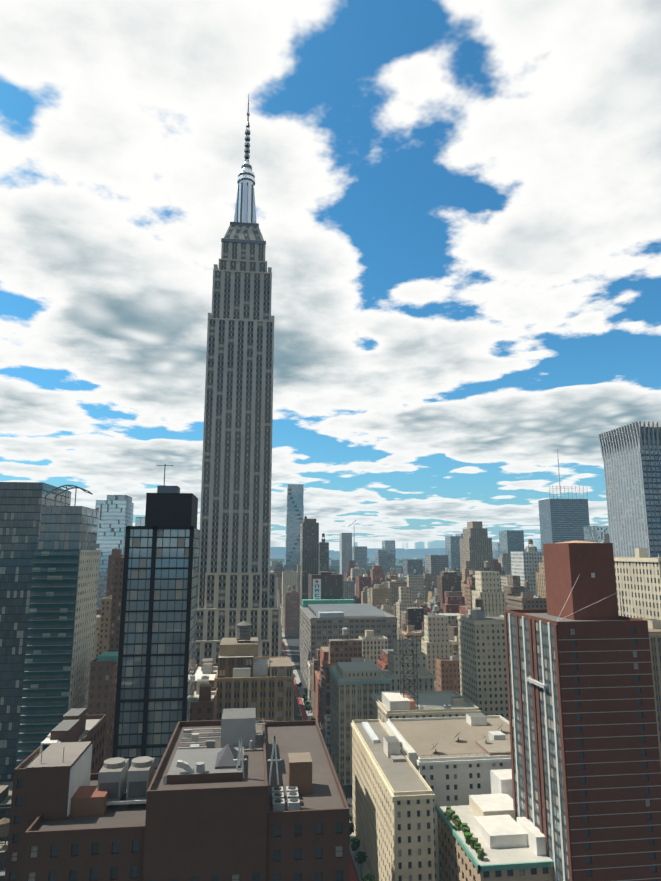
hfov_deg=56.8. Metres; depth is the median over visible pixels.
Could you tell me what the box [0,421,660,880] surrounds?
buildings
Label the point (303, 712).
ground
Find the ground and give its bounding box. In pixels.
[270,547,540,880]
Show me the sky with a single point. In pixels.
(458, 202)
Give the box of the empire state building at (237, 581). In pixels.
[195,94,281,665]
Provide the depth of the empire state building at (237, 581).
369.87 m
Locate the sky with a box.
[0,0,660,550]

